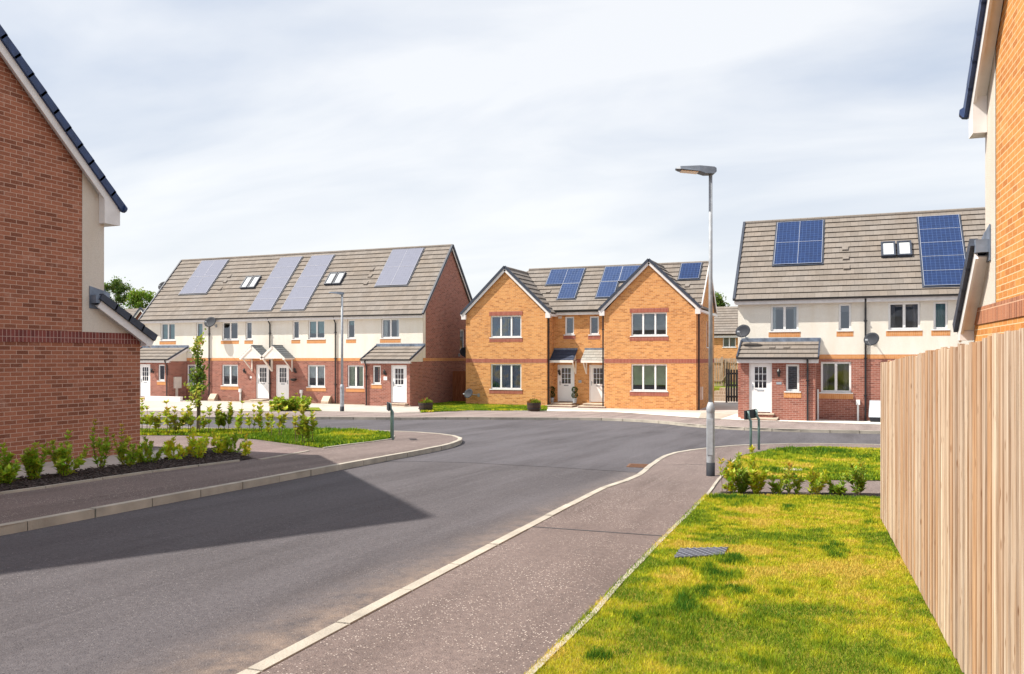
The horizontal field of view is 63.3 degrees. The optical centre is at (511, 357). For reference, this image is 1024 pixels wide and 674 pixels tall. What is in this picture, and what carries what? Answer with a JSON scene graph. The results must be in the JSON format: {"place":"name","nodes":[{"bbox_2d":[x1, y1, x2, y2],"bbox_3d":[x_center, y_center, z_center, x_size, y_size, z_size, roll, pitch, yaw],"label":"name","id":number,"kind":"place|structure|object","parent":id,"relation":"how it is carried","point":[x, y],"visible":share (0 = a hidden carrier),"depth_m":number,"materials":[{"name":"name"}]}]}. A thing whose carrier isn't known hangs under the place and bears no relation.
{"place":"outdoors","nodes":[
{"label":"outdoors","id":0,"kind":"place"},
{"bbox_2d":[13,449,178,477],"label":"house path","id":1,"kind":"structure","parent":0,"point":[89,463],"depth_m":14.50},
{"bbox_2d":[140,436,306,458],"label":"driveway","id":2,"kind":"structure","parent":0,"point":[259,450],"depth_m":18.48,"materials":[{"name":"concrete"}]},
{"bbox_2d":[0,425,461,526],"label":"pavement","id":3,"kind":"structure","parent":0,"point":[20,506],"depth_m":12.81,"materials":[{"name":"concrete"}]},
{"bbox_2d":[0,460,239,494],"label":"bed edging","id":4,"kind":"object","parent":3,"relation":"on","point":[87,480],"visible":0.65,"depth_m":12.59,"materials":[{"name":"concrete"}]},
{"bbox_2d":[0,447,252,491],"bbox_3d":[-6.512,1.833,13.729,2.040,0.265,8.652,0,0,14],"label":"bark chips","id":5,"kind":"object","parent":3,"relation":"on","point":[117,468],"visible":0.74,"depth_m":13.69,"materials":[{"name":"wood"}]},
{"bbox_2d":[0,442,22,484],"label":"bed shrub","id":6,"kind":"object","parent":5,"relation":"on","point":[8,473],"visible":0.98,"depth_m":11.77,"materials":[{"name":"green plant"}]},
{"bbox_2d":[19,442,48,479],"bbox_3d":[-7.118,1.548,12.338,0.390,0.615,0.434,0,0,44],"label":"bed shrub","id":7,"kind":"object","parent":5,"relation":"on","point":[32,464],"visible":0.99,"depth_m":12.25,"materials":[{"name":"green plant"}]},
{"bbox_2d":[39,429,89,476],"bbox_3d":[-6.866,1.487,12.791,0.580,0.764,0.587,0,0,0],"label":"bed shrub","id":8,"kind":"object","parent":5,"relation":"on","point":[60,457],"visible":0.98,"depth_m":12.71,"materials":[{"name":"green plant"}]},
{"bbox_2d":[89,419,111,468],"bbox_3d":[-6.883,1.457,13.920,0.376,0.874,0.407,0,0,22],"label":"bed shrub","id":9,"kind":"object","parent":5,"relation":"on","point":[105,447],"visible":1,"depth_m":13.88,"materials":[{"name":"green plant"}]},
{"bbox_2d":[111,424,146,465],"bbox_3d":[-6.583,1.519,14.232,0.511,0.779,0.604,0,0,22],"label":"bed shrub","id":10,"kind":"object","parent":5,"relation":"on","point":[130,458],"visible":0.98,"depth_m":14.21,"materials":[{"name":"green plant"}]},
{"bbox_2d":[135,436,164,462],"bbox_3d":[-6.553,1.663,14.860,0.535,0.535,0.533,0,0,39],"label":"bed shrub","id":11,"kind":"object","parent":5,"relation":"on","point":[148,452],"visible":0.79,"depth_m":14.89,"materials":[{"name":"green plant"}]},
{"bbox_2d":[162,436,193,459],"bbox_3d":[-6.197,1.701,15.444,0.592,0.492,0.434,0,0,-22],"label":"bed shrub","id":12,"kind":"object","parent":5,"relation":"on","point":[170,445],"visible":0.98,"depth_m":15.45,"materials":[{"name":"green plant"}]},
{"bbox_2d":[186,425,210,457],"bbox_3d":[-5.887,1.619,15.766,0.598,0.665,0.470,0,0,42],"label":"bed shrub","id":13,"kind":"object","parent":5,"relation":"on","point":[199,449],"visible":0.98,"depth_m":15.69,"materials":[{"name":"green plant"}]},
{"bbox_2d":[211,428,226,453],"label":"bed shrub","id":14,"kind":"object","parent":5,"relation":"on","point":[218,444],"visible":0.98,"depth_m":16.61,"materials":[{"name":"green plant"}]},
{"bbox_2d":[219,428,247,452],"bbox_3d":[-5.706,1.705,16.830,0.638,0.550,0.469,0,0,22],"label":"bed shrub","id":15,"kind":"object","parent":5,"relation":"on","point":[230,442],"visible":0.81,"depth_m":16.87,"materials":[{"name":"green plant"}]},
{"bbox_2d":[201,398,364,404],"bbox_3d":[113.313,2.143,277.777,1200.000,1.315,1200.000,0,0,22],"label":"ground","id":16,"kind":"structure","parent":0,"point":[267,398],"depth_m":50.20,"materials":[{"name":"concrete"}]},
{"bbox_2d":[0,25,157,464],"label":"gable end house","id":17,"kind":"structure","parent":16,"relation":"on","point":[74,337],"depth_m":14.96,"materials":[{"name":"red brick"}]},
{"bbox_2d":[104,276,132,309],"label":"tree","id":18,"kind":"object","parent":16,"relation":"on","point":[118,287],"visible":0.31,"depth_m":157.33,"materials":[{"name":"green plant"}]},
{"bbox_2d":[123,287,155,308],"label":"tree","id":19,"kind":"object","parent":16,"relation":"on","point":[135,299],"visible":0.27,"depth_m":146.55,"materials":[{"name":"green plant"}]},
{"bbox_2d":[138,256,265,399],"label":"terraced house","id":20,"kind":"structure","parent":16,"relation":"on","point":[179,308],"depth_m":52.70,"materials":[{"name":"paint"}]},
{"bbox_2d":[140,364,149,396],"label":"door","id":21,"kind":"structure","parent":20,"relation":"in","point":[144,385],"depth_m":51.55,"materials":[{"name":"white plastic"}]},
{"bbox_2d":[159,323,175,344],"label":"window","id":22,"kind":"structure","parent":20,"relation":"in","point":[165,327],"depth_m":52.78,"materials":[{"name":"white plastic"}]},
{"bbox_2d":[204,253,323,401],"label":"terraced house","id":23,"kind":"structure","parent":16,"relation":"on","point":[254,289],"depth_m":50.96,"materials":[{"name":"paint"}]},
{"bbox_2d":[221,322,238,343],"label":"window","id":24,"kind":"structure","parent":23,"relation":"in","point":[225,341],"depth_m":50.83,"materials":[{"name":"white plastic"}]},
{"bbox_2d":[221,365,238,389],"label":"window","id":25,"kind":"structure","parent":23,"relation":"in","point":[228,370],"depth_m":50.85,"materials":[{"name":"white plastic"}]},
{"bbox_2d":[256,365,268,398],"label":"door","id":26,"kind":"structure","parent":23,"relation":"in","point":[262,388],"depth_m":49.94,"materials":[{"name":"white plastic"}]},
{"bbox_2d":[260,249,396,403],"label":"terraced house","id":27,"kind":"structure","parent":16,"relation":"on","point":[308,301],"depth_m":49.08,"materials":[{"name":"paint"}]},
{"bbox_2d":[276,365,288,398],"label":"door","id":28,"kind":"structure","parent":27,"relation":"in","point":[281,387],"depth_m":49.38,"materials":[{"name":"white plastic"}]},
{"bbox_2d":[306,365,325,390],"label":"window","id":29,"kind":"structure","parent":27,"relation":"in","point":[314,371],"depth_m":48.48,"materials":[{"name":"white plastic"}]},
{"bbox_2d":[307,320,325,342],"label":"window","id":30,"kind":"structure","parent":27,"relation":"in","point":[315,326],"depth_m":48.46,"materials":[{"name":"white plastic"}]},
{"bbox_2d":[332,244,472,406],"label":"terraced house","id":31,"kind":"structure","parent":16,"relation":"on","point":[422,295],"depth_m":47.42,"materials":[{"name":"red brick"}]},
{"bbox_2d":[346,365,364,391],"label":"window","id":32,"kind":"structure","parent":31,"relation":"in","point":[352,369],"depth_m":47.50,"materials":[{"name":"white plastic"}]},
{"bbox_2d":[380,319,400,342],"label":"window","id":33,"kind":"structure","parent":31,"relation":"in","point":[385,339],"depth_m":46.58,"materials":[{"name":"white plastic"}]},
{"bbox_2d":[391,365,406,402],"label":"door","id":34,"kind":"structure","parent":31,"relation":"in","point":[398,391],"depth_m":44.72,"materials":[{"name":"white plastic"}]},
{"bbox_2d":[453,371,465,401],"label":"timber gate","id":35,"kind":"structure","parent":31,"relation":"attached to","point":[459,383],"depth_m":48.98,"materials":[{"name":"wood"}]},
{"bbox_2d":[460,266,601,406],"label":"semi detached house","id":36,"kind":"structure","parent":16,"relation":"on","point":[523,337],"depth_m":45.55,"materials":[{"name":"orange brick"}]},
{"bbox_2d":[489,311,522,341],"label":"window","id":37,"kind":"structure","parent":36,"relation":"in","point":[498,319],"depth_m":45.63,"materials":[{"name":"white plastic"}]},
{"bbox_2d":[489,364,522,393],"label":"window","id":38,"kind":"structure","parent":36,"relation":"in","point":[505,378],"depth_m":45.65,"materials":[{"name":"white plastic"}]},
{"bbox_2d":[558,365,573,401],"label":"door","id":39,"kind":"structure","parent":36,"relation":"in","point":[564,390],"depth_m":45.45,"materials":[{"name":"plastic"}]},
{"bbox_2d":[577,258,716,409],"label":"semi detached house","id":40,"kind":"structure","parent":16,"relation":"on","point":[646,346],"depth_m":42.89,"materials":[{"name":"orange brick"}]},
{"bbox_2d":[589,365,601,401],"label":"door","id":41,"kind":"structure","parent":40,"relation":"in","point":[595,390],"depth_m":44.83,"materials":[{"name":"plastic"}]},
{"bbox_2d":[630,308,668,340],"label":"window","id":42,"kind":"structure","parent":40,"relation":"in","point":[641,320],"depth_m":42.59,"materials":[{"name":"white plastic"}]},
{"bbox_2d":[630,364,668,395],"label":"window","id":43,"kind":"structure","parent":40,"relation":"in","point":[642,374],"depth_m":42.61,"materials":[{"name":"white plastic"}]},
{"bbox_2d":[714,382,735,390],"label":"terrace garden","id":44,"kind":"object","parent":16,"relation":"on","point":[716,388],"depth_m":52.54,"materials":[{"name":"plant"}]},
{"bbox_2d":[714,357,736,386],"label":"garden fence","id":45,"kind":"object","parent":44,"relation":"on","point":[720,377],"visible":0.27,"depth_m":54.19,"materials":[{"name":"wood"}]},
{"bbox_2d":[714,306,737,382],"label":"distant house","id":46,"kind":"structure","parent":16,"relation":"on","point":[725,335],"depth_m":74.55,"materials":[{"name":"orange brick"}]},
{"bbox_2d":[732,214,864,420],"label":"terraced house","id":47,"kind":"structure","parent":16,"relation":"on","point":[798,298],"depth_m":34.26,"materials":[{"name":"paint"}]},
{"bbox_2d":[749,363,771,412],"bbox_3d":[10.061,1.212,33.604,0.882,2.037,0.110,0,0,22],"label":"door","id":48,"kind":"structure","parent":47,"relation":"in","point":[760,399],"depth_m":33.59,"materials":[{"name":"plastic"}]},
{"bbox_2d":[769,305,800,336],"bbox_3d":[11.352,-1.510,34.568,1.264,1.331,0.260,0,0,22],"label":"window","id":49,"kind":"structure","parent":47,"relation":"in","point":[774,332],"depth_m":34.52,"materials":[{"name":"white plastic"}]},
{"bbox_2d":[784,364,800,397],"bbox_3d":[11.193,0.939,33.118,0.669,1.331,0.155,0,0,22],"label":"window","id":50,"kind":"structure","parent":47,"relation":"in","point":[795,393],"depth_m":33.09,"materials":[{"name":"white plastic"}]},
{"bbox_2d":[819,362,852,398],"bbox_3d":[13.198,0.926,33.819,1.312,1.501,0.268,0,0,22],"label":"window","id":51,"kind":"structure","parent":47,"relation":"in","point":[833,394],"depth_m":33.78,"materials":[{"name":"white plastic"}]},
{"bbox_2d":[836,304,852,336],"bbox_3d":[13.501,-1.510,33.667,0.637,1.331,0.215,0,0,22],"label":"window","id":52,"kind":"structure","parent":47,"relation":"in","point":[846,332],"depth_m":33.64,"materials":[{"name":"white plastic"}]},
{"bbox_2d":[864,207,984,420],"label":"terraced house","id":53,"kind":"structure","parent":16,"relation":"on","point":[914,261],"depth_m":33.23,"materials":[{"name":"paint"}]},
{"bbox_2d":[881,241,895,257],"bbox_3d":[15.646,-4.495,34.527,0.548,0.751,0.744,0,0,22],"label":"roof window","id":54,"kind":"structure","parent":53,"relation":"in","point":[888,250],"depth_m":34.46,"materials":[{"name":"white glass"}]},
{"bbox_2d":[886,302,922,335],"bbox_3d":[15.522,-1.510,32.871,1.303,1.331,0.268,0,0,22],"label":"window","id":55,"kind":"structure","parent":53,"relation":"in","point":[892,331],"depth_m":32.83,"materials":[{"name":"white plastic"}]},
{"bbox_2d":[897,240,911,256],"bbox_3d":[16.209,-4.495,34.297,0.548,0.751,0.744,0,0,22],"label":"roof window","id":56,"kind":"structure","parent":53,"relation":"in","point":[904,248],"depth_m":34.23,"materials":[{"name":"white glass"}]},
{"bbox_2d":[931,301,949,335],"bbox_3d":[16.713,-1.510,32.386,0.662,1.331,0.270,0,0,22],"label":"window","id":57,"kind":"structure","parent":53,"relation":"in","point":[940,309],"depth_m":32.42,"materials":[{"name":"white plastic"}]},
{"bbox_2d":[952,0,1023,341],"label":"gable end house","id":58,"kind":"structure","parent":16,"relation":"on","point":[990,299],"depth_m":9.26,"materials":[{"name":"orange brick"}]},
{"bbox_2d":[0,461,638,673],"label":"road","id":59,"kind":"structure","parent":0,"point":[235,582],"depth_m":7.57,"materials":[{"name":"asphalt"}]},
{"bbox_2d":[0,425,461,535],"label":"kerb","id":60,"kind":"structure","parent":59,"relation":"on","point":[59,519],"depth_m":11.28,"materials":[{"name":"concrete"}]},
{"bbox_2d":[237,443,879,673],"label":"kerb","id":61,"kind":"structure","parent":59,"relation":"on","point":[286,653],"depth_m":6.21,"materials":[{"name":"concrete"}]},
{"bbox_2d":[140,400,724,419],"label":"front paving","id":62,"kind":"structure","parent":0,"point":[161,405],"depth_m":42.09,"materials":[{"name":"concrete"}]},
{"bbox_2d":[144,396,182,400],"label":"wall","id":63,"kind":"structure","parent":62,"relation":"on","point":[160,398],"depth_m":49.65,"materials":[{"name":"white plastic"}]},
{"bbox_2d":[306,407,320,409],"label":"front lawn","id":64,"kind":"structure","parent":62,"relation":"on","point":[314,408],"depth_m":39.67,"materials":[{"name":"plant"}]},
{"bbox_2d":[268,393,292,410],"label":"hedge bush","id":65,"kind":"object","parent":64,"relation":"on","point":[282,401],"visible":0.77,"depth_m":37.10,"materials":[{"name":"green plant"}]},
{"bbox_2d":[287,393,313,410],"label":"hedge bush","id":66,"kind":"object","parent":64,"relation":"on","point":[295,405],"visible":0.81,"depth_m":37.27,"materials":[{"name":"green plant"}]},
{"bbox_2d":[329,292,343,410],"bbox_3d":[-7.952,-0.260,37.616,0.694,5.432,0.240,0,0,0],"label":"street lamp","id":67,"kind":"object","parent":62,"relation":"on","point":[341,386],"visible":0.91,"depth_m":37.57,"materials":[{"name":"metal"}]},
{"bbox_2d":[0,0,984,341],"label":"sky","id":68,"kind":"structure","parent":0,"point":[523,135],"materials":[{"name":"white"}]},
{"bbox_2d":[140,419,879,471],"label":"cross road","id":69,"kind":"structure","parent":0,"point":[603,445],"depth_m":23.49,"materials":[{"name":"asphalt"}]},
{"bbox_2d":[140,416,879,433],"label":"kerb","id":70,"kind":"structure","parent":69,"relation":"on","point":[627,420],"depth_m":32.28,"materials":[{"name":"concrete"}]},
{"bbox_2d":[140,411,879,430],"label":"pavement","id":71,"kind":"structure","parent":0,"point":[772,424],"depth_m":34.08,"materials":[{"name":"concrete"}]},
{"bbox_2d":[306,411,879,424],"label":"edging","id":72,"kind":"object","parent":71,"relation":"on","point":[577,411],"visible":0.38,"depth_m":37.07,"materials":[{"name":"concrete"}]},
{"bbox_2d":[259,444,964,673],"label":"pavement","id":73,"kind":"structure","parent":0,"point":[519,603],"depth_m":6.21,"materials":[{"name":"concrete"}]},
{"bbox_2d":[526,459,735,673],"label":"lawn edging","id":74,"kind":"object","parent":73,"relation":"on","point":[616,588],"visible":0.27,"depth_m":5.92,"materials":[{"name":"concrete"}]},
{"bbox_2d":[675,165,716,475],"bbox_3d":[3.052,-0.594,13.783,0.670,5.150,0.240,0,0,0],"label":"street lamp","id":75,"kind":"object","parent":73,"relation":"on","point":[709,171],"visible":0.98,"depth_m":13.75,"materials":[{"name":"metal"}]},
{"bbox_2d":[707,419,712,454],"bbox_3d":[3.272,1.311,13.723,0.090,0.600,0.016,0,0,22],"label":"access door","id":76,"kind":"structure","parent":75,"relation":"in","point":[709,421],"depth_m":13.71,"materials":[{"name":"metal"}]},
{"bbox_2d":[744,409,759,451],"bbox_3d":[5.461,1.693,18.810,0.145,1.010,0.849,0,0,33],"label":"street sign","id":77,"kind":"object","parent":73,"relation":"on","point":[749,415],"visible":0.86,"depth_m":18.70,"materials":[{"name":"metal"}]},
{"bbox_2d":[547,401,737,413],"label":"side paving","id":78,"kind":"structure","parent":0,"point":[725,407],"depth_m":42.26,"materials":[{"name":"concrete"}]},
{"bbox_2d":[714,388,735,400],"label":"sleeper steps","id":79,"kind":"structure","parent":78,"relation":"on","point":[720,395],"depth_m":50.94,"materials":[{"name":"wood"}]},
{"bbox_2d":[726,369,737,402],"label":"timber gate","id":80,"kind":"structure","parent":78,"relation":"on","point":[729,385],"depth_m":48.72,"materials":[{"name":"black wood"}]},
{"bbox_2d":[547,409,879,423],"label":"white paving","id":81,"kind":"structure","parent":0,"point":[697,415],"depth_m":36.46,"materials":[{"name":"concrete"}]},
{"bbox_2d":[526,398,540,411],"bbox_3d":[1.050,2.252,39.796,0.729,0.649,0.709,0,0,22],"label":"planter","id":82,"kind":"object","parent":81,"relation":"on","point":[533,405],"visible":1,"depth_m":39.55,"materials":[{"name":"brown wood"}]},
{"bbox_2d":[869,400,879,421],"bbox_3d":[14.507,2.115,32.476,1.020,0.830,0.660,0,0,22],"label":"storage box","id":83,"kind":"object","parent":81,"relation":"on","point":[874,410],"visible":0.32,"depth_m":32.39,"materials":[{"name":"plastic"}]},
{"bbox_2d":[524,492,963,673],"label":"lawn","id":84,"kind":"structure","parent":0,"point":[695,652],"depth_m":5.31,"materials":[{"name":"plant"}]},
{"bbox_2d":[674,547,728,558],"bbox_3d":[1.720,1.795,7.583,0.699,0.073,0.347,0,0,-16],"label":"inspection cover","id":85,"kind":"object","parent":84,"relation":"on","point":[693,552],"visible":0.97,"depth_m":7.55,"materials":[{"name":"metal"}]},
{"bbox_2d":[720,491,879,496],"bbox_3d":[4.035,1.904,11.575,2.366,0.033,0.407,0,0,0],"label":"bed","id":86,"kind":"object","parent":84,"relation":"on","point":[831,494],"visible":0.5,"depth_m":11.61,"materials":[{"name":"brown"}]},
{"bbox_2d":[718,457,735,492],"bbox_3d":[3.012,1.659,11.602,0.305,0.553,0.176,0,0,39],"label":"laurel","id":87,"kind":"object","parent":86,"relation":"on","point":[732,471],"visible":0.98,"depth_m":11.60,"materials":[{"name":"green plant"}]},
{"bbox_2d":[721,461,737,492],"bbox_3d":[3.074,1.693,11.706,0.258,0.493,0.365,0,0,11],"label":"laurel","id":88,"kind":"object","parent":86,"relation":"on","point":[731,487],"visible":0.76,"depth_m":11.65,"materials":[{"name":"green plant"}]},
{"bbox_2d":[726,452,749,492],"bbox_3d":[3.228,1.629,11.716,0.357,0.621,0.473,0,0,-7],"label":"laurel","id":89,"kind":"object","parent":86,"relation":"on","point":[743,486],"visible":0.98,"depth_m":11.61,"materials":[{"name":"green plant"}]},
{"bbox_2d":[747,445,768,493],"bbox_3d":[3.415,1.575,11.585,0.310,0.730,0.369,0,0,4],"label":"laurel","id":90,"kind":"object","parent":86,"relation":"on","point":[756,483],"visible":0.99,"depth_m":11.53,"materials":[{"name":"green plant"}]},
{"bbox_2d":[766,474,787,494],"bbox_3d":[3.669,1.781,11.528,0.220,0.321,0.299,0,0,-22],"label":"laurel","id":91,"kind":"object","parent":86,"relation":"on","point":[777,488],"visible":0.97,"depth_m":11.51,"materials":[{"name":"green plant"}]},
{"bbox_2d":[782,462,805,494],"bbox_3d":[3.893,1.688,11.476,0.400,0.508,0.294,0,0,22],"label":"laurel","id":92,"kind":"object","parent":86,"relation":"on","point":[796,482],"visible":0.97,"depth_m":11.46,"materials":[{"name":"green plant"}]},
{"bbox_2d":[803,465,832,493],"bbox_3d":[4.253,1.725,11.617,0.391,0.447,0.381,0,0,-39],"label":"laurel","id":93,"kind":"object","parent":86,"relation":"on","point":[815,487],"visible":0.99,"depth_m":11.57,"materials":[{"name":"green plant"}]},
{"bbox_2d":[827,476,848,494],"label":"laurel","id":94,"kind":"object","parent":86,"relation":"on","point":[839,488],"visible":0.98,"depth_m":11.56,"materials":[{"name":"green plant"}]},
{"bbox_2d":[842,456,867,494],"bbox_3d":[4.787,1.664,11.551,0.352,0.580,0.416,0,0,8],"label":"laurel","id":95,"kind":"object","parent":86,"relation":"on","point":[857,480],"visible":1,"depth_m":11.51,"materials":[{"name":"green plant"}]},
{"bbox_2d":[880,328,1023,673],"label":"timber fence","id":96,"kind":"object","parent":84,"relation":"on","point":[951,467],"visible":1,"depth_m":4.47,"materials":[{"name":"wood"}]},
{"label":"left lawn","id":97,"kind":"structure","parent":0,"visible":0},
{"bbox_2d":[161,399,172,432],"bbox_3d":[-9.096,1.578,21.898,0.410,0.981,0.388,0,0,22],"label":"sapling","id":98,"kind":"object","parent":97,"relation":"on","point":[165,420],"visible":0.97,"depth_m":21.88,"materials":[{"name":"green plant"}]},
{"bbox_2d":[181,405,194,432],"bbox_3d":[-8.545,1.660,22.011,0.517,0.830,0.324,0,0,22],"label":"sapling","id":99,"kind":"object","parent":97,"relation":"on","point":[190,419],"visible":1,"depth_m":21.97,"materials":[{"name":"green plant"}]},
{"bbox_2d":[183,328,209,429],"bbox_3d":[-8.653,0.676,22.611,0.752,2.971,0.888,0,0,-1],"label":"young tree","id":100,"kind":"object","parent":97,"relation":"on","point":[194,390],"visible":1,"depth_m":22.66,"materials":[{"name":"green plant"}]},
{"bbox_2d":[195,406,213,431],"bbox_3d":[-8.109,1.674,21.913,0.484,0.811,0.318,0,0,-12],"label":"sapling","id":101,"kind":"object","parent":97,"relation":"on","point":[203,422],"visible":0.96,"depth_m":21.89,"materials":[{"name":"green plant"}]},
{"bbox_2d":[218,402,234,428],"bbox_3d":[-7.757,1.641,22.514,0.512,0.912,0.337,0,0,-35],"label":"sapling","id":102,"kind":"object","parent":97,"relation":"on","point":[230,412],"visible":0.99,"depth_m":22.50,"materials":[{"name":"green plant"}]},
{"bbox_2d":[140,426,390,446],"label":"grass","id":103,"kind":"structure","parent":97,"relation":"on","point":[326,437],"depth_m":21.61,"materials":[{"name":"plant"}]},
{"bbox_2d":[264,404,275,434],"bbox_3d":[-6.221,1.631,21.287,0.444,0.902,0.241,0,0,41],"label":"sapling","id":104,"kind":"object","parent":97,"relation":"on","point":[271,422],"visible":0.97,"depth_m":21.25,"materials":[{"name":"green plant"}]},
{"bbox_2d":[387,402,393,439],"bbox_3d":[-3.091,1.658,21.111,0.145,1.030,0.660,0,0,-13],"label":"street sign","id":105,"kind":"object","parent":97,"relation":"on","point":[389,406],"visible":0.87,"depth_m":20.89,"materials":[{"name":"metal"}]},
{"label":"far right lawn","id":106,"kind":"structure","parent":0,"visible":0},
{"bbox_2d":[724,444,879,479],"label":"grass","id":107,"kind":"structure","parent":106,"relation":"on","point":[833,459],"depth_m":16.13,"materials":[{"name":"plant"}]},
{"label":"verge lawn","id":108,"kind":"structure","parent":0,"visible":0},
{"bbox_2d":[418,398,432,411],"bbox_3d":[-3.964,2.153,38.127,0.724,0.666,0.741,0,0,22],"label":"planter","id":109,"kind":"object","parent":108,"relation":"on","point":[426,404],"visible":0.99,"depth_m":37.88,"materials":[{"name":"brown wood"}]},
{"bbox_2d":[420,401,547,412],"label":"grass","id":110,"kind":"structure","parent":108,"relation":"on","point":[451,406],"depth_m":41.83,"materials":[{"name":"plant"}]},
{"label":"left lawn bed","id":111,"kind":"structure","parent":0,"visible":0},
{"bbox_2d":[275,403,288,434],"bbox_3d":[-5.748,1.596,20.713,0.394,0.950,0.311,0,0,22],"label":"sapling","id":112,"kind":"object","parent":111,"relation":"on","point":[281,422],"visible":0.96,"depth_m":20.67,"materials":[{"name":"green plant"}]},
{"bbox_2d":[296,403,310,442],"bbox_3d":[-4.847,1.555,19.270,0.282,0.986,0.446,0,0,-44],"label":"sapling","id":113,"kind":"object","parent":111,"relation":"on","point":[303,428],"visible":1,"depth_m":19.23,"materials":[{"name":"green plant"}]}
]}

